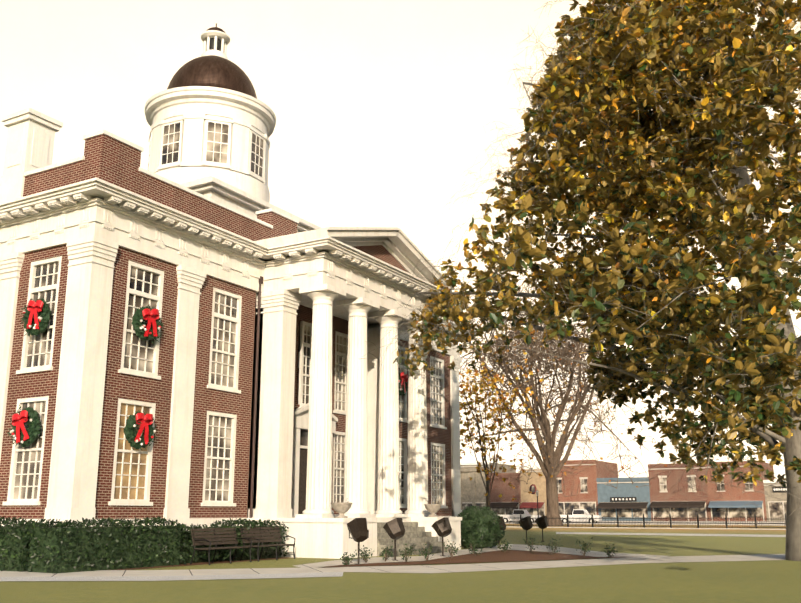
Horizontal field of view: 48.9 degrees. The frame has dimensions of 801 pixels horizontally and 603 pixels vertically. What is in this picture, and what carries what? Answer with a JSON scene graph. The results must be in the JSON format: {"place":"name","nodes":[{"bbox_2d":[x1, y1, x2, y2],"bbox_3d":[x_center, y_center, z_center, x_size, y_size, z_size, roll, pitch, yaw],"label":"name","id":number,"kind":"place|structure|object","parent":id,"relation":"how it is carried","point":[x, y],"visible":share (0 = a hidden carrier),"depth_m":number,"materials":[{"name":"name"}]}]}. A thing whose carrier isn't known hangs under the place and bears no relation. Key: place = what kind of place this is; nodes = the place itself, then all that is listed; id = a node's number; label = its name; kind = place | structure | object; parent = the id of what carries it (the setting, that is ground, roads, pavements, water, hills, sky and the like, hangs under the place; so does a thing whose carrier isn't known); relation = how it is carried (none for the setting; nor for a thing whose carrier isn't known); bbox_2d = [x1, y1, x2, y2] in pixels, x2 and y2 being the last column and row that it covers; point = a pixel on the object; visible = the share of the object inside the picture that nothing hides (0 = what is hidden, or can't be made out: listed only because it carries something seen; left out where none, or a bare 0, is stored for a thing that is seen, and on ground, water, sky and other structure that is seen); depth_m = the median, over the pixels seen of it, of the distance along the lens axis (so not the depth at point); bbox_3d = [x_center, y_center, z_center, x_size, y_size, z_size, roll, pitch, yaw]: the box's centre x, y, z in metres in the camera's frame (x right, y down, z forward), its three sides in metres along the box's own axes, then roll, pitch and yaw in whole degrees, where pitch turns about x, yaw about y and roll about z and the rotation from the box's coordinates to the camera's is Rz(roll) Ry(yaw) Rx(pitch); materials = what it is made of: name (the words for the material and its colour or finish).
{"place":"outdoors","nodes":[
{"label":"outdoors","id":0,"kind":"place"},
{"bbox_2d":[0,0,800,479],"bbox_3d":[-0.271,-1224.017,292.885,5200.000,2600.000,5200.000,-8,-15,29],"label":"sky","id":1,"kind":"structure","parent":0,"point":[390,112],"depth_m":2474.86,"materials":[{"name":"white"}]},
{"bbox_2d":[0,524,800,602],"bbox_3d":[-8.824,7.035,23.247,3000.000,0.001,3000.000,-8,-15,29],"label":"ground","id":2,"kind":"structure","parent":0,"point":[769,581],"depth_m":18.45,"materials":[{"name":"green plant"}]},
{"bbox_2d":[190,527,251,564],"bbox_3d":[-5.154,7.052,25.456,0.748,1.013,1.900,-8,-15,29],"label":"bench","id":3,"kind":"object","parent":2,"relation":"on","point":[229,532],"visible":0.96,"depth_m":25.52,"materials":[{"name":"brown wood"}]},
{"bbox_2d":[0,23,470,558],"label":"courthouse","id":4,"kind":"structure","parent":2,"relation":"on","point":[258,381],"depth_m":29.57,"materials":[{"name":"paint"}]},
{"bbox_2d":[8,405,41,446],"bbox_3d":[-10.734,3.546,25.103,1.224,1.222,0.470,-8,-15,29],"label":"wreath","id":5,"kind":"object","parent":4,"relation":"attached to","point":[22,436],"visible":1,"depth_m":24.97,"materials":[{"name":"green plant"}]},
{"bbox_2d":[20,298,50,335],"bbox_3d":[-10.726,0.452,25.839,1.227,1.180,0.471,-8,-15,29],"label":"wreath","id":6,"kind":"object","parent":4,"relation":"attached to","point":[36,326],"visible":1,"depth_m":25.70,"materials":[{"name":"green plant"}]},
{"bbox_2d":[124,409,157,449],"bbox_3d":[-7.639,3.768,25.937,0.468,1.217,1.238,-8,-15,29],"label":"wreath","id":7,"kind":"object","parent":4,"relation":"attached to","point":[135,439],"visible":1,"depth_m":25.79,"materials":[{"name":"green plant"}]},
{"bbox_2d":[132,305,162,343],"bbox_3d":[-7.638,0.670,26.683,0.469,1.198,1.204,-8,-15,29],"label":"wreath","id":8,"kind":"object","parent":4,"relation":"attached to","point":[150,331],"visible":1,"depth_m":26.54,"materials":[{"name":"green plant"}]},
{"bbox_2d":[331,498,351,517],"bbox_3d":[-1.920,6.715,28.721,0.720,0.672,0.720,-8,-15,29],"label":"urn","id":9,"kind":"object","parent":4,"relation":"on","point":[341,508],"visible":0.9,"depth_m":28.50,"materials":[{"name":"stone"}]},
{"bbox_2d":[398,370,407,395],"bbox_3d":[0.053,3.677,39.632,0.459,1.239,1.249,-8,-15,29],"label":"wreath","id":10,"kind":"object","parent":4,"relation":"attached to","point":[403,387],"visible":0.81,"depth_m":39.57,"materials":[{"name":"green"}]},
{"bbox_2d":[424,499,441,516],"bbox_3d":[1.258,7.998,34.067,0.720,0.666,0.720,-8,-15,29],"label":"urn","id":11,"kind":"object","parent":4,"relation":"on","point":[433,509],"visible":0.9,"depth_m":33.85,"materials":[{"name":"stone"}]},
{"bbox_2d":[240,526,294,561],"bbox_3d":[-4.096,7.502,27.332,0.748,1.013,1.900,-8,-15,29],"label":"bench","id":12,"kind":"object","parent":2,"relation":"on","point":[269,537],"visible":0.96,"depth_m":27.45,"materials":[{"name":"brown wood"}]},
{"bbox_2d":[114,550,620,569],"bbox_3d":[-8.497,7.871,26.794,33.316,0.014,13.219,1,-14,-5],"label":"mulch bed","id":13,"kind":"object","parent":2,"relation":"on","point":[506,556],"visible":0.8,"depth_m":27.66,"materials":[{"name":"brown soil"}]},
{"bbox_2d":[339,552,356,564],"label":"shrub","id":14,"kind":"object","parent":13,"relation":"on","point":[346,560],"visible":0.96,"depth_m":24.33,"materials":[{"name":"green plant"}]},
{"bbox_2d":[347,518,368,563],"bbox_3d":[-1.186,6.743,24.770,0.701,1.278,0.625,-8,-15,29],"label":"floodlight","id":15,"kind":"object","parent":13,"relation":"on","point":[358,529],"visible":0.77,"depth_m":24.63,"materials":[{"name":"brown metal"}]},
{"bbox_2d":[383,518,404,559],"bbox_3d":[-0.186,7.261,26.912,0.653,1.267,0.659,-8,-15,29],"label":"floodlight","id":16,"kind":"object","parent":13,"relation":"on","point":[394,529],"visible":0.9,"depth_m":26.78,"materials":[{"name":"brown metal"}]},
{"bbox_2d":[399,543,416,561],"bbox_3d":[0.205,7.448,26.102,0.550,0.541,0.568,-2,-14,8],"label":"shrub","id":17,"kind":"object","parent":13,"relation":"on","point":[407,552],"visible":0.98,"depth_m":26.10,"materials":[{"name":"green plant"}]},
{"bbox_2d":[442,539,460,557],"bbox_3d":[1.631,7.934,28.237,0.540,0.586,0.521,8,-15,-29],"label":"shrub","id":18,"kind":"object","parent":13,"relation":"on","point":[451,552],"visible":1,"depth_m":28.22,"materials":[{"name":"green plant"}]},
{"bbox_2d":[466,539,485,555],"bbox_3d":[2.506,8.230,29.471,0.597,0.588,0.584,5,-14,-20],"label":"shrub","id":19,"kind":"object","parent":13,"relation":"on","point":[473,546],"visible":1,"depth_m":29.34,"materials":[{"name":"green plant"}]},
{"bbox_2d":[497,539,511,551],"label":"shrub","id":20,"kind":"object","parent":13,"relation":"on","point":[505,548],"visible":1,"depth_m":32.01,"materials":[{"name":"green plant"}]},
{"bbox_2d":[522,537,541,553],"bbox_3d":[4.634,8.620,31.154,0.671,0.612,0.518,10,-17,-36],"label":"shrub","id":21,"kind":"object","parent":13,"relation":"on","point":[531,547],"visible":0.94,"depth_m":31.13,"materials":[{"name":"green plant"}]},
{"bbox_2d":[543,538,562,554],"bbox_3d":[5.231,8.403,30.184,0.544,0.585,0.630,-8,-15,29],"label":"shrub","id":22,"kind":"object","parent":13,"relation":"on","point":[552,547],"visible":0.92,"depth_m":30.13,"materials":[{"name":"green plant"}]},
{"bbox_2d":[576,537,592,556],"bbox_3d":[6.070,8.033,28.823,0.469,0.668,0.639,5,-14,-20],"label":"shrub","id":23,"kind":"object","parent":13,"relation":"on","point":[585,550],"visible":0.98,"depth_m":28.84,"materials":[{"name":"green plant"}]},
{"bbox_2d":[601,542,617,557],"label":"shrub","id":24,"kind":"object","parent":13,"relation":"on","point":[610,552],"visible":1,"depth_m":28.13,"materials":[{"name":"green plant"}]},
{"bbox_2d":[0,532,785,580],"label":"walkways","id":25,"kind":"structure","parent":2,"relation":"on","point":[311,570],"depth_m":23.34,"materials":[{"name":"concrete"}]},
{"bbox_2d":[355,545,372,562],"bbox_3d":[-1.029,7.316,25.502,0.402,0.515,0.501,-8,-15,29],"label":"shrub","id":26,"kind":"object","parent":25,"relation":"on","point":[363,555],"visible":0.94,"depth_m":25.51,"materials":[{"name":"green plant"}]},
{"bbox_2d":[380,540,392,561],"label":"shrub","id":27,"kind":"object","parent":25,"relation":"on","point":[386,557],"visible":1,"depth_m":26.10,"materials":[{"name":"green plant"}]},
{"bbox_2d":[431,517,451,555],"bbox_3d":[1.385,7.877,29.485,0.636,1.267,0.660,-8,-15,29],"label":"floodlight","id":28,"kind":"object","parent":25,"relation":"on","point":[442,528],"visible":0.94,"depth_m":29.36,"materials":[{"name":"brown metal"}]},
{"bbox_2d":[457,505,505,548],"bbox_3d":[3.211,9.243,36.108,2.186,1.742,2.170,-8,-15,29],"label":"round shrub","id":29,"kind":"object","parent":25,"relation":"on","point":[480,524],"visible":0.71,"depth_m":35.41,"materials":[{"name":"green plant"}]},
{"bbox_2d":[497,516,505,547],"bbox_3d":[3.952,9.404,35.865,0.676,1.267,0.626,-8,-15,29],"label":"floodlight","id":30,"kind":"object","parent":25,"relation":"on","point":[502,523],"visible":0.29,"depth_m":35.78,"materials":[{"name":"brown metal"}]},
{"bbox_2d":[418,544,434,559],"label":"shrub","id":31,"kind":"object","parent":2,"relation":"on","point":[426,554],"visible":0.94,"depth_m":26.75,"materials":[{"name":"green plant"}]},
{"bbox_2d":[460,462,515,511],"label":"shop","id":32,"kind":"structure","parent":2,"relation":"on","point":[473,490],"depth_m":153.09,"materials":[{"name":"stone"}]},
{"bbox_2d":[459,336,549,506],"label":"maple tree","id":33,"kind":"object","parent":2,"relation":"on","point":[481,441],"visible":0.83,"depth_m":61.19,"materials":[{"name":"yellow plant"}]},
{"bbox_2d":[489,472,520,514],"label":"shop","id":34,"kind":"structure","parent":2,"relation":"on","point":[504,504],"depth_m":149.57,"materials":[{"name":"brick"}]},
{"bbox_2d":[518,516,532,542],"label":"floodlight","id":35,"kind":"object","parent":2,"relation":"on","point":[525,523],"visible":0.79,"depth_m":40.53,"materials":[{"name":"brown metal"}]},
{"bbox_2d":[519,466,546,516],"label":"shop","id":36,"kind":"structure","parent":2,"relation":"on","point":[535,482],"depth_m":147.20,"materials":[{"name":"beige brick"}]},
{"bbox_2d":[536,490,538,517],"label":"street lamp","id":37,"kind":"object","parent":2,"relation":"on","point":[537,492],"visible":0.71,"depth_m":112.02,"materials":[{"name":"metal"}]},
{"bbox_2d":[535,516,547,541],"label":"floodlight","id":38,"kind":"object","parent":2,"relation":"on","point":[542,522],"visible":1,"depth_m":43.87,"materials":[{"name":"brown metal"}]},
{"bbox_2d":[458,242,666,525],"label":"bare tree","id":39,"kind":"object","parent":2,"relation":"on","point":[550,466],"visible":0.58,"depth_m":97.30,"materials":[{"name":"brown plant"}]},
{"bbox_2d":[362,0,800,560],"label":"magnolia tree","id":40,"kind":"object","parent":2,"relation":"on","point":[627,93],"visible":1,"depth_m":23.09,"materials":[{"name":"green plant"}]},
{"bbox_2d":[546,460,617,514],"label":"shop","id":41,"kind":"structure","parent":2,"relation":"on","point":[585,497],"depth_m":143.83,"materials":[{"name":"brick"}]},
{"bbox_2d":[596,477,650,520],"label":"shop","id":42,"kind":"structure","parent":2,"relation":"on","point":[627,498],"depth_m":139.38,"materials":[{"name":"blue paint"}]},
{"bbox_2d":[506,513,785,529],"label":"iron fence","id":43,"kind":"object","parent":2,"relation":"on","point":[567,518],"visible":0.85,"depth_m":79.60,"materials":[{"name":"black metal"}]},
{"bbox_2d":[648,463,708,520],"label":"shop","id":44,"kind":"structure","parent":2,"relation":"on","point":[664,505],"depth_m":135.61,"materials":[{"name":"brick"}]},
{"bbox_2d":[705,461,774,520],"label":"shop","id":45,"kind":"structure","parent":2,"relation":"on","point":[717,506],"depth_m":131.31,"materials":[{"name":"brick"}]},
{"bbox_2d":[763,480,786,521],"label":"shop","id":46,"kind":"structure","parent":2,"relation":"on","point":[776,508],"depth_m":128.52,"materials":[{"name":"stone"}]},
{"bbox_2d":[505,521,785,525],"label":"street","id":47,"kind":"structure","parent":0,"point":[771,523],"depth_m":115.92,"materials":[{"name":"grey asphalt"}]},
{"bbox_2d":[499,509,540,522],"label":"pickup truck","id":48,"kind":"object","parent":47,"relation":"on","point":[517,512],"visible":0.65,"depth_m":113.96,"materials":[{"name":"white metal"}]},
{"bbox_2d":[560,509,601,522],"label":"pickup truck","id":49,"kind":"object","parent":47,"relation":"on","point":[580,513],"visible":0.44,"depth_m":110.80,"materials":[{"name":"white metal"}]}
]}

